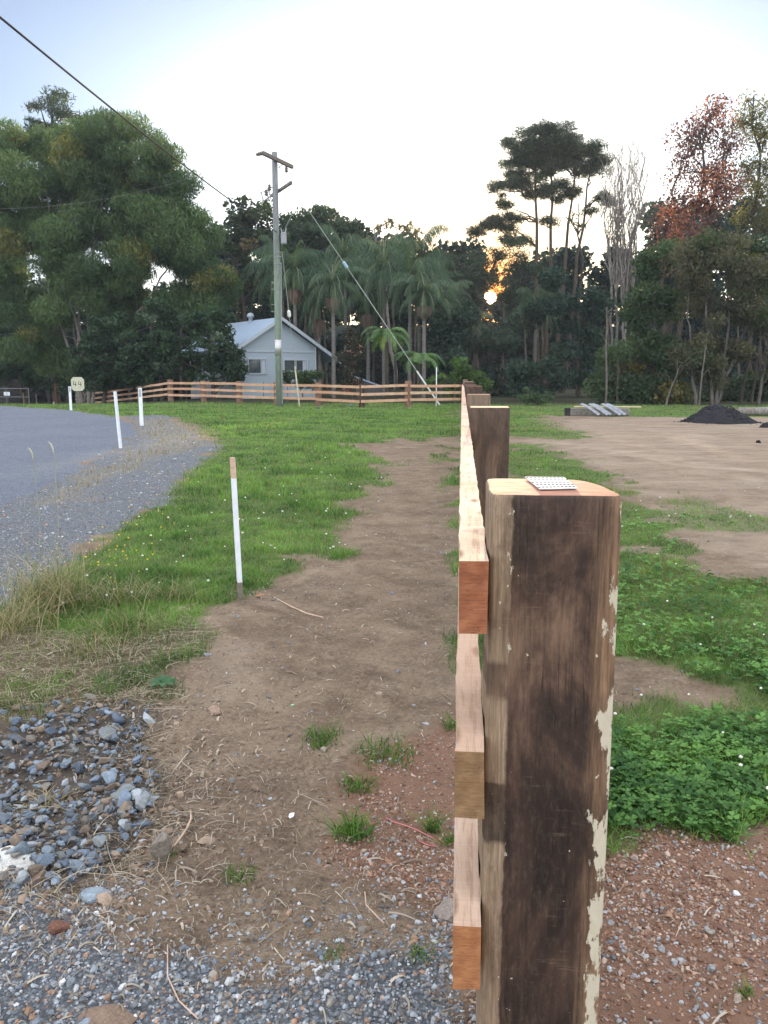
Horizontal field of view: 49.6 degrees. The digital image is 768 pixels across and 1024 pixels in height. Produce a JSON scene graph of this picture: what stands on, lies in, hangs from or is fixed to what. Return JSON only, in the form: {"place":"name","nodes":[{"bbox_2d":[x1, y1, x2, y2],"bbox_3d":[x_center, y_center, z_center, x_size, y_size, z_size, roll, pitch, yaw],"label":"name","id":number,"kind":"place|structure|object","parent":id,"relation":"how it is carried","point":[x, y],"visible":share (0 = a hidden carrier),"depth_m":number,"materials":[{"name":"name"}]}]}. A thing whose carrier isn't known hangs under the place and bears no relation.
{"place":"outdoors","nodes":[
{"label":"outdoors","id":0,"kind":"place"},
{"bbox_2d":[3,781,90,813],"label":"rank grass","id":1,"kind":"structure","parent":0,"point":[48,803],"depth_m":2.85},
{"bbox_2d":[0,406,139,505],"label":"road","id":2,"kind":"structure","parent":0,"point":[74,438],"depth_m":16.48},
{"bbox_2d":[0,322,696,398],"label":"hills","id":3,"kind":"structure","parent":0,"point":[339,329],"depth_m":103.16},
{"bbox_2d":[0,388,767,1023],"bbox_3d":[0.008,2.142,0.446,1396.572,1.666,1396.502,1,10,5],"label":"ground","id":4,"kind":"structure","parent":0,"point":[654,456],"depth_m":3.73,"materials":[{"name":"soil"}]},
{"bbox_2d":[0,349,22,401],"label":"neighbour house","id":5,"kind":"structure","parent":4,"relation":"on","point":[14,397],"depth_m":72.09,"materials":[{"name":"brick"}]},
{"bbox_2d":[0,845,33,874],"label":"rock","id":6,"kind":"object","parent":4,"relation":"on","point":[8,859],"visible":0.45,"depth_m":2.39,"materials":[{"name":"stone"}]},
{"bbox_2d":[5,209,51,402],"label":"sparse tree","id":7,"kind":"object","parent":4,"relation":"on","point":[25,391],"visible":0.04,"depth_m":73.13,"materials":[{"name":"green plant"}]},
{"bbox_2d":[0,317,73,403],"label":"evergreen tree","id":8,"kind":"object","parent":4,"relation":"on","point":[13,371],"visible":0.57,"depth_m":64.66,"materials":[{"name":"green plant"}]},
{"bbox_2d":[16,84,85,403],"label":"pine tree","id":9,"kind":"object","parent":4,"relation":"on","point":[55,108],"visible":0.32,"depth_m":67.31,"materials":[{"name":"green plant"}]},
{"bbox_2d":[0,575,109,642],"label":"rank grass","id":10,"kind":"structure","parent":4,"relation":"on","point":[17,621],"depth_m":4.51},
{"bbox_2d":[0,664,112,724],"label":"rank grass","id":11,"kind":"structure","parent":4,"relation":"on","point":[13,701],"depth_m":3.62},
{"bbox_2d":[48,920,69,934],"bbox_3d":[-0.827,1.058,2.116,0.054,0.041,0.035,-2,10,-12],"label":"rock","id":12,"kind":"object","parent":4,"relation":"on","point":[55,927],"visible":0.99,"depth_m":2.10,"materials":[{"name":"stone"}]},
{"bbox_2d":[71,377,83,404],"bbox_3d":[-16.008,-6.285,43.577,0.673,1.543,0.096,0,9,0],"label":"number sign","id":13,"kind":"object","parent":4,"relation":"on","point":[77,383],"visible":0.96,"depth_m":43.47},
{"bbox_2d":[0,693,161,888],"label":"crushed rock","id":14,"kind":"object","parent":4,"relation":"on","point":[127,793],"visible":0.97,"depth_m":2.83,"materials":[{"name":"gravel"}]},
{"bbox_2d":[0,531,162,615],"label":"rank grass","id":15,"kind":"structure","parent":4,"relation":"on","point":[59,580],"depth_m":4.93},
{"bbox_2d":[79,887,110,903],"bbox_3d":[-0.783,1.040,2.248,0.089,0.032,0.057,3,10,17],"label":"rock","id":16,"kind":"object","parent":4,"relation":"on","point":[89,894],"visible":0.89,"depth_m":2.24,"materials":[{"name":"stone"}]},
{"bbox_2d":[20,609,177,675],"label":"rank grass","id":17,"kind":"structure","parent":4,"relation":"on","point":[98,643],"depth_m":4.18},
{"bbox_2d":[66,310,142,402],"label":"evergreen tree","id":18,"kind":"object","parent":4,"relation":"on","point":[100,372],"visible":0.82,"depth_m":54.51,"materials":[{"name":"green plant"}]},
{"bbox_2d":[78,1004,137,1023],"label":"rock","id":19,"kind":"object","parent":4,"relation":"on","point":[107,1013],"visible":0.97,"depth_m":1.81,"materials":[{"name":"stone"}]},
{"bbox_2d":[113,391,121,447],"bbox_3d":[-5.010,-1.676,15.676,0.088,1.181,0.100,1,10,5],"label":"guide post","id":20,"kind":"object","parent":4,"relation":"on","point":[117,419],"visible":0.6,"depth_m":15.64,"materials":[{"name":"white paint"}]},
{"bbox_2d":[0,105,243,403],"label":"feathery tree","id":21,"kind":"object","parent":4,"relation":"on","point":[139,233],"visible":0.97,"depth_m":56.19,"materials":[{"name":"green plant"}]},
{"bbox_2d":[0,415,243,599],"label":"dry grass","id":22,"kind":"structure","parent":4,"relation":"on","point":[148,452],"depth_m":14.95,"materials":[{"name":"plant"}]},
{"bbox_2d":[46,569,214,615],"bbox_3d":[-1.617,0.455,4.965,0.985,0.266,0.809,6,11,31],"label":"rank grass","id":23,"kind":"structure","parent":4,"relation":"on","point":[110,597],"depth_m":4.95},
{"bbox_2d":[73,597,200,639],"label":"rank grass","id":24,"kind":"structure","parent":4,"relation":"on","point":[134,624],"depth_m":4.45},
{"bbox_2d":[85,455,196,586],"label":"flowers","id":25,"kind":"object","parent":4,"relation":"on","point":[128,549],"depth_m":6.31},
{"bbox_2d":[138,388,143,425],"bbox_3d":[-6.642,-2.813,22.738,0.100,1.140,0.033,0,9,0],"label":"guide post","id":26,"kind":"object","parent":4,"relation":"on","point":[140,406],"visible":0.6,"depth_m":22.72,"materials":[{"name":"white paint"}]},
{"bbox_2d":[114,296,201,400],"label":"evergreen tree","id":27,"kind":"object","parent":4,"relation":"on","point":[157,350],"visible":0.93,"depth_m":52.50,"materials":[{"name":"green plant"}]},
{"bbox_2d":[0,603,316,945],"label":"matted straw","id":28,"kind":"object","parent":4,"relation":"on","point":[83,672],"visible":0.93,"depth_m":3.68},
{"bbox_2d":[150,831,171,861],"bbox_3d":[-0.642,0.965,2.395,0.061,0.100,0.046,-3,24,-17],"label":"rock","id":29,"kind":"object","parent":4,"relation":"on","point":[161,848],"visible":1,"depth_m":2.38,"materials":[{"name":"stone"}]},
{"bbox_2d":[150,675,177,686],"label":"rosette weed","id":30,"kind":"object","parent":4,"relation":"on","point":[165,679],"visible":0.99,"depth_m":3.75,"materials":[{"name":"green plant"}]},
{"bbox_2d":[167,944,198,1018],"bbox_3d":[-0.481,1.087,1.927,0.030,0.006,0.275,-5,11,-28],"label":"stick","id":31,"kind":"object","parent":4,"relation":"on","point":[190,1011],"visible":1,"depth_m":1.89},
{"bbox_2d":[162,305,249,399],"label":"evergreen tree","id":32,"kind":"object","parent":4,"relation":"on","point":[224,362],"visible":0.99,"depth_m":51.60,"materials":[{"name":"green plant"}]},
{"bbox_2d":[208,705,220,714],"bbox_3d":[-0.710,0.834,3.502,0.058,0.048,0.096,-4,10,-23],"label":"rock","id":33,"kind":"object","parent":4,"relation":"on","point":[214,710],"visible":0.95,"depth_m":3.47,"materials":[{"name":"stone"}]},
{"bbox_2d":[230,457,242,599],"bbox_3d":[-0.902,0.168,5.102,0.051,1.006,0.045,-3,10,-19],"label":"boundary stake","id":34,"kind":"object","parent":4,"relation":"on","point":[236,527],"visible":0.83,"depth_m":5.07,"materials":[{"name":"white paint"}]},
{"bbox_2d":[217,858,259,888],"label":"grass tuft","id":35,"kind":"object","parent":4,"relation":"on","point":[236,875],"visible":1,"depth_m":2.34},
{"bbox_2d":[208,194,287,323],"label":"forest tree","id":36,"kind":"object","parent":4,"relation":"on","point":[244,220],"visible":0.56,"depth_m":70.81,"materials":[{"name":"green plant"}]},
{"bbox_2d":[181,313,340,398],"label":"weatherboard house","id":37,"kind":"structure","parent":4,"relation":"on","point":[255,339],"depth_m":55.20,"materials":[{"name":"wood"}]},
{"bbox_2d":[247,358,267,373],"bbox_3d":[-8.246,-9.504,54.271,1.155,1.041,0.938,1,10,5],"label":"window","id":38,"kind":"structure","parent":37,"relation":"in","point":[256,365],"depth_m":54.30,"materials":[{"name":"white glass"}]},
{"bbox_2d":[283,359,307,371],"bbox_3d":[-5.919,-9.815,55.751,1.508,0.832,1.217,1,10,5],"label":"window","id":39,"kind":"structure","parent":37,"relation":"in","point":[301,364],"depth_m":55.77,"materials":[{"name":"white glass"}]},
{"bbox_2d":[256,151,293,406],"bbox_3d":[-5.058,-10.788,39.681,1.619,12.081,3.104,-1,10,-5],"label":"utility pole","id":40,"kind":"object","parent":4,"relation":"on","point":[276,160],"visible":0.98,"depth_m":39.52,"materials":[{"name":"wood"}]},
{"bbox_2d":[0,16,276,231],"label":"service cable","id":41,"kind":"object","parent":40,"relation":"attached to","point":[52,60],"visible":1,"depth_m":18.95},
{"bbox_2d":[282,253,299,405],"bbox_3d":[-4.532,-8.814,40.661,0.167,7.306,1.135,7,12,35],"label":"stay wire","id":42,"kind":"object","parent":40,"relation":"attached to","point":[289,313],"visible":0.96,"depth_m":40.80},
{"bbox_2d":[278,165,439,404],"bbox_3d":[-1.009,-10.897,41.206,8.429,11.286,0.170,-3,10,-20],"label":"stay wire","id":43,"kind":"object","parent":40,"relation":"attached to","point":[345,264],"visible":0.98,"depth_m":41.38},
{"bbox_2d":[243,229,317,317],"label":"palm tree","id":44,"kind":"object","parent":4,"relation":"on","point":[262,267],"visible":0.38,"depth_m":57.61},
{"bbox_2d":[255,240,332,332],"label":"palm tree","id":45,"kind":"object","parent":4,"relation":"on","point":[294,295],"visible":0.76,"depth_m":54.88,"materials":[{"name":"plant"}]},
{"bbox_2d":[282,369,324,400],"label":"rounded shrub","id":46,"kind":"object","parent":4,"relation":"on","point":[307,377],"visible":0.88,"depth_m":49.23,"materials":[{"name":"green plant"}]},
{"bbox_2d":[284,280,347,382],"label":"palm tree","id":47,"kind":"object","parent":4,"relation":"on","point":[318,324],"visible":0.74,"depth_m":56.38,"materials":[{"name":"plant"}]},
{"bbox_2d":[300,715,345,748],"bbox_3d":[-0.238,0.850,3.246,0.202,0.071,0.226,-1,10,-8],"label":"grass tuft","id":48,"kind":"object","parent":4,"relation":"on","point":[320,737],"visible":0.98,"depth_m":3.23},
{"bbox_2d":[292,255,371,397],"bbox_3d":[-3.359,-12.014,54.664,5.081,9.418,4.904,7,12,35],"label":"palm tree","id":49,"kind":"object","parent":4,"relation":"on","point":[332,303],"visible":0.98,"depth_m":54.15,"materials":[{"name":"plant"}]},
{"bbox_2d":[279,204,386,390],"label":"forest tree","id":50,"kind":"object","parent":4,"relation":"on","point":[296,230],"visible":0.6,"depth_m":72.16,"materials":[{"name":"green plant"}]},
{"bbox_2d":[0,506,672,1023],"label":"soil clods","id":51,"kind":"object","parent":4,"relation":"on","point":[104,898],"visible":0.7,"depth_m":2.58,"materials":[{"name":"soil"}]},
{"bbox_2d":[323,933,352,964],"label":"grass tuft","id":52,"kind":"object","parent":4,"relation":"on","point":[333,951],"visible":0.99,"depth_m":2.01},
{"bbox_2d":[310,223,376,391],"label":"palm tree","id":53,"kind":"object","parent":4,"relation":"on","point":[344,250],"visible":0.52,"depth_m":61.45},
{"bbox_2d":[309,797,386,844],"bbox_3d":[-0.083,0.965,2.543,0.229,0.076,0.227,-6,11,-30],"label":"grass tuft","id":54,"kind":"object","parent":4,"relation":"on","point":[352,831],"visible":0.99,"depth_m":2.56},
{"bbox_2d":[75,379,621,1023],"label":"timber fence","id":55,"kind":"object","parent":4,"relation":"on","point":[537,579],"visible":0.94,"depth_m":1.52,"materials":[{"name":"wood"}]},
{"bbox_2d":[333,326,366,399],"bbox_3d":[-1.946,-8.663,49.194,1.947,4.612,1.736,-5,11,-29],"label":"columnar shrub","id":56,"kind":"object","parent":4,"relation":"on","point":[353,353],"visible":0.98,"depth_m":48.87,"materials":[{"name":"green plant"}]},
{"bbox_2d":[337,770,380,796],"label":"grass tuft","id":57,"kind":"object","parent":4,"relation":"on","point":[357,784],"visible":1,"depth_m":2.87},
{"bbox_2d":[354,376,381,395],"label":"garden shed","id":58,"kind":"structure","parent":4,"relation":"on","point":[372,390],"depth_m":59.47,"materials":[{"name":"metal"}]},
{"bbox_2d":[344,273,398,380],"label":"palm tree","id":59,"kind":"object","parent":4,"relation":"on","point":[367,319],"visible":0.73,"depth_m":60.32,"materials":[{"name":"plant"}]},
{"bbox_2d":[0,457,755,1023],"bbox_3d":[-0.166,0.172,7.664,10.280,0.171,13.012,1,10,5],"label":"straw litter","id":60,"kind":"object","parent":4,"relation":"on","point":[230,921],"visible":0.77,"depth_m":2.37,"materials":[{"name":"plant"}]},
{"bbox_2d":[347,728,416,770],"bbox_3d":[-0.006,0.873,3.096,0.299,0.072,0.298,1,10,5],"label":"grass tuft","id":61,"kind":"object","parent":4,"relation":"on","point":[388,751],"visible":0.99,"depth_m":3.08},
{"bbox_2d":[0,424,765,1023],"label":"shoulder gravel","id":62,"kind":"structure","parent":4,"relation":"on","point":[304,964],"depth_m":3.63,"materials":[{"name":"gravel"}]},
{"bbox_2d":[0,727,767,1023],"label":"driveway gravel","id":63,"kind":"structure","parent":4,"relation":"on","point":[229,981],"depth_m":1.96,"materials":[{"name":"gravel"}]},
{"bbox_2d":[345,237,422,396],"bbox_3d":[0.045,-13.620,58.618,5.098,11.439,4.920,8,13,41],"label":"palm tree","id":64,"kind":"object","parent":4,"relation":"on","point":[377,266],"visible":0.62,"depth_m":57.74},
{"bbox_2d":[0,195,767,403],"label":"woodland","id":65,"kind":"object","parent":4,"relation":"on","point":[596,277],"depth_m":88.13,"materials":[{"name":"plant"}]},
{"bbox_2d":[360,326,410,398],"bbox_3d":[0.107,-9.058,51.125,3.111,4.594,3.270,1,10,5],"label":"tree fern","id":66,"kind":"object","parent":4,"relation":"on","point":[378,334],"visible":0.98,"depth_m":51.00,"materials":[{"name":"green plant"}]},
{"bbox_2d":[363,218,424,389],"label":"gum tree","id":67,"kind":"object","parent":4,"relation":"on","point":[391,222],"visible":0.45,"depth_m":80.54,"materials":[{"name":"green plant"}]},
{"bbox_2d":[368,239,450,380],"bbox_3d":[1.705,-12.825,56.609,4.920,10.475,5.098,-7,12,-37],"label":"palm tree","id":68,"kind":"object","parent":4,"relation":"on","point":[411,270],"visible":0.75,"depth_m":55.88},
{"bbox_2d":[399,938,436,964],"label":"grass tuft","id":69,"kind":"object","parent":4,"relation":"on","point":[417,950],"visible":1,"depth_m":2.02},
{"bbox_2d":[391,351,445,397],"bbox_3d":[2.050,-8.028,49.502,3.280,3.072,2.929,1,10,5],"label":"tree fern","id":70,"kind":"object","parent":4,"relation":"on","point":[418,357],"visible":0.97,"depth_m":48.88,"materials":[{"name":"green plant"}]},
{"bbox_2d":[387,224,455,391],"bbox_3d":[2.663,-14.493,60.445,4.920,12.610,5.098,0,9,1],"label":"palm tree","id":71,"kind":"object","parent":4,"relation":"on","point":[423,249],"visible":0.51,"depth_m":59.25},
{"bbox_2d":[384,270,462,397],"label":"palm tree","id":72,"kind":"object","parent":4,"relation":"on","point":[424,310],"visible":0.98,"depth_m":54.16,"materials":[{"name":"plant"}]},
{"bbox_2d":[373,249,479,390],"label":"forest tree","id":73,"kind":"object","parent":4,"relation":"on","point":[458,269],"visible":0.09,"depth_m":75.17,"materials":[{"name":"green plant"}]},
{"bbox_2d":[399,795,454,833],"bbox_3d":[0.159,0.946,2.600,0.188,0.100,0.199,9,13,43],"label":"grass tuft","id":74,"kind":"object","parent":4,"relation":"on","point":[430,828],"visible":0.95,"depth_m":2.59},
{"bbox_2d":[431,813,453,847],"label":"grass tuft","id":75,"kind":"object","parent":4,"relation":"on","point":[451,840],"visible":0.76,"depth_m":2.51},
{"bbox_2d":[433,898,452,921],"bbox_3d":[0.171,1.053,2.192,0.076,0.064,0.067,-4,10,-25],"label":"rock","id":76,"kind":"object","parent":4,"relation":"on","point":[443,910],"visible":0.62,"depth_m":2.18,"materials":[{"name":"stone"}]},
{"bbox_2d":[412,280,481,396],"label":"palm tree","id":77,"kind":"object","parent":4,"relation":"on","point":[449,300],"visible":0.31,"depth_m":58.02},
{"bbox_2d":[412,305,482,384],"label":"understorey tree","id":78,"kind":"object","parent":4,"relation":"on","point":[461,318],"visible":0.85,"depth_m":56.16,"materials":[{"name":"green plant"}]},
{"bbox_2d":[439,712,455,731],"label":"grass tuft","id":79,"kind":"object","parent":4,"relation":"on","point":[452,722],"visible":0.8,"depth_m":3.31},
{"bbox_2d":[422,356,494,402],"bbox_3d":[4.136,-7.338,46.611,4.107,2.817,2.314,1,10,5],"label":"citrus shrub","id":80,"kind":"object","parent":4,"relation":"on","point":[461,372],"visible":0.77,"depth_m":46.20,"materials":[{"name":"green plant"}]},
{"bbox_2d":[453,302,493,362],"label":"palm tree","id":81,"kind":"object","parent":4,"relation":"on","point":[477,330],"visible":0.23,"depth_m":60.50,"materials":[{"name":"plant"}]},
{"bbox_2d":[431,235,547,374],"bbox_3d":[8.226,-15.090,64.294,9.577,12.369,5.004,1,10,5],"label":"pine tree","id":82,"kind":"object","parent":4,"relation":"on","point":[520,262],"visible":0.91,"depth_m":63.59,"materials":[{"name":"green plant"}]},
{"bbox_2d":[450,296,547,396],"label":"understorey tree","id":83,"kind":"object","parent":4,"relation":"on","point":[506,332],"visible":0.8,"depth_m":58.25,"materials":[{"name":"green plant"}]},
{"bbox_2d":[464,118,587,386],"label":"pine tree","id":84,"kind":"object","parent":4,"relation":"on","point":[530,151],"visible":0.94,"depth_m":66.12,"materials":[{"name":"green plant"}]},
{"bbox_2d":[516,386,555,405],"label":"shrub","id":85,"kind":"object","parent":4,"relation":"on","point":[536,400],"visible":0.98,"depth_m":42.53,"materials":[{"name":"green plant"}]},
{"bbox_2d":[499,284,573,361],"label":"palm tree","id":86,"kind":"object","parent":4,"relation":"on","point":[529,296],"visible":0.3,"depth_m":64.16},
{"bbox_2d":[502,355,571,400],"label":"understorey tree","id":87,"kind":"object","parent":4,"relation":"on","point":[522,372],"visible":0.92,"depth_m":49.19,"materials":[{"name":"green plant"}]},
{"bbox_2d":[566,203,587,394],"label":"slender tree","id":88,"kind":"object","parent":4,"relation":"on","point":[580,226],"visible":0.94,"depth_m":61.25,"materials":[{"name":"grey plant"}]},
{"bbox_2d":[537,266,618,396],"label":"understorey tree","id":89,"kind":"object","parent":4,"relation":"on","point":[591,306],"visible":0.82,"depth_m":56.16,"materials":[{"name":"green plant"}]},
{"bbox_2d":[552,132,618,392],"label":"pine tree","id":90,"kind":"object","parent":4,"relation":"on","point":[592,165],"visible":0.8,"depth_m":66.42,"materials":[{"name":"green plant"}]},
{"bbox_2d":[564,408,629,415],"bbox_3d":[7.908,-3.727,30.897,2.425,0.286,0.312,-1,10,-4],"label":"old sleeper","id":91,"kind":"object","parent":4,"relation":"on","point":[576,411],"visible":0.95,"depth_m":30.75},
{"bbox_2d":[600,307,619,403],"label":"bare sapling","id":92,"kind":"object","parent":4,"relation":"on","point":[606,366],"visible":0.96,"depth_m":43.19,"materials":[{"name":"brown plant"}]},
{"bbox_2d":[603,352,633,403],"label":"bare sapling","id":93,"kind":"object","parent":4,"relation":"on","point":[618,376],"visible":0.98,"depth_m":44.38,"materials":[{"name":"brown plant"}]},
{"bbox_2d":[481,460,767,841],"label":"clover","id":94,"kind":"object","parent":4,"relation":"on","point":[654,781],"depth_m":3.01,"materials":[{"name":"plant"}]},
{"bbox_2d":[594,126,657,375],"bbox_3d":[16.657,-17.449,57.922,4.638,18.657,3.964,1,10,5],"label":"bare tree","id":95,"kind":"object","parent":4,"relation":"on","point":[618,257],"visible":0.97,"depth_m":57.46,"materials":[{"name":"grey plant"}]},
{"bbox_2d":[581,238,693,404],"bbox_3d":[13.947,-10.045,44.632,6.326,9.187,3.528,1,10,5],"label":"broadleaf tree","id":96,"kind":"object","parent":4,"relation":"on","point":[650,299],"visible":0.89,"depth_m":44.58,"materials":[{"name":"green plant"}]},
{"bbox_2d":[643,93,753,399],"bbox_3d":[18.519,-15.568,49.968,6.847,18.068,4.581,-2,10,-11],"label":"autumn tree","id":97,"kind":"object","parent":4,"relation":"on","point":[717,177],"visible":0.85,"depth_m":49.12,"materials":[{"name":"red plant"}]},
{"bbox_2d":[691,334,708,405],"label":"bare sapling","id":98,"kind":"object","parent":4,"relation":"on","point":[702,374],"visible":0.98,"depth_m":41.44,"materials":[{"name":"brown plant"}]},
{"bbox_2d":[665,233,767,401],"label":"broadleaf tree","id":99,"kind":"object","parent":4,"relation":"on","point":[759,246],"visible":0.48,"depth_m":48.86,"materials":[{"name":"green plant"}]},
{"bbox_2d":[666,225,767,404],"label":"broadleaf tree","id":100,"kind":"object","parent":4,"relation":"on","point":[695,255],"visible":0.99,"depth_m":42.38,"materials":[{"name":"green plant"}]},
{"bbox_2d":[680,404,759,423],"bbox_3d":[9.913,-2.912,24.724,2.190,0.615,2.013,7,12,35],"label":"soil heap","id":101,"kind":"object","parent":4,"relation":"on","point":[720,416],"visible":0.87,"depth_m":24.28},
{"bbox_2d":[675,405,761,424],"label":"soil crumbs","id":102,"kind":"object","parent":101,"relation":"on","point":[743,417],"visible":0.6,"depth_m":24.41,"materials":[{"name":"soil"}]},
{"bbox_2d":[732,972,755,999],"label":"grass tuft","id":103,"kind":"object","parent":4,"relation":"on","point":[747,992],"visible":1,"depth_m":1.90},
{"bbox_2d":[723,88,767,370],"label":"conifer tree","id":104,"kind":"object","parent":4,"relation":"on","point":[757,185],"visible":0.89,"depth_m":52.88,"materials":[{"name":"green plant"}]},
{"bbox_2d":[739,335,761,403],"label":"bare sapling","id":105,"kind":"object","parent":4,"relation":"on","point":[743,384],"visible":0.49,"depth_m":45.40,"materials":[{"name":"brown plant"}]},
{"bbox_2d":[737,407,767,415],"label":"fallen log","id":106,"kind":"object","parent":4,"relation":"on","point":[755,411],"visible":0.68,"depth_m":30.08,"materials":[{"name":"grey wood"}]},
{"bbox_2d":[749,339,761,402],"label":"bare sapling","id":107,"kind":"object","parent":4,"relation":"on","point":[753,385],"visible":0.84,"depth_m":46.34,"materials":[{"name":"brown plant"}]},
{"bbox_2d":[0,401,767,861],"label":"grass","id":108,"kind":"structure","parent":0,"point":[208,473],"depth_m":7.55,"materials":[{"name":"plant"}]},
{"bbox_2d":[63,445,381,611],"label":"flowers","id":109,"kind":"object","parent":108,"relation":"on","point":[208,580],"depth_m":6.93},
{"bbox_2d":[0,0,767,326],"label":"sky","id":110,"kind":"structure","parent":0,"point":[381,110],"materials":[{"name":"white"}]},
{"bbox_2d":[309,707,767,1023],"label":"red gravel","id":111,"kind":"structure","parent":0,"point":[737,959],"depth_m":2.24,"materials":[{"name":"gravel"}]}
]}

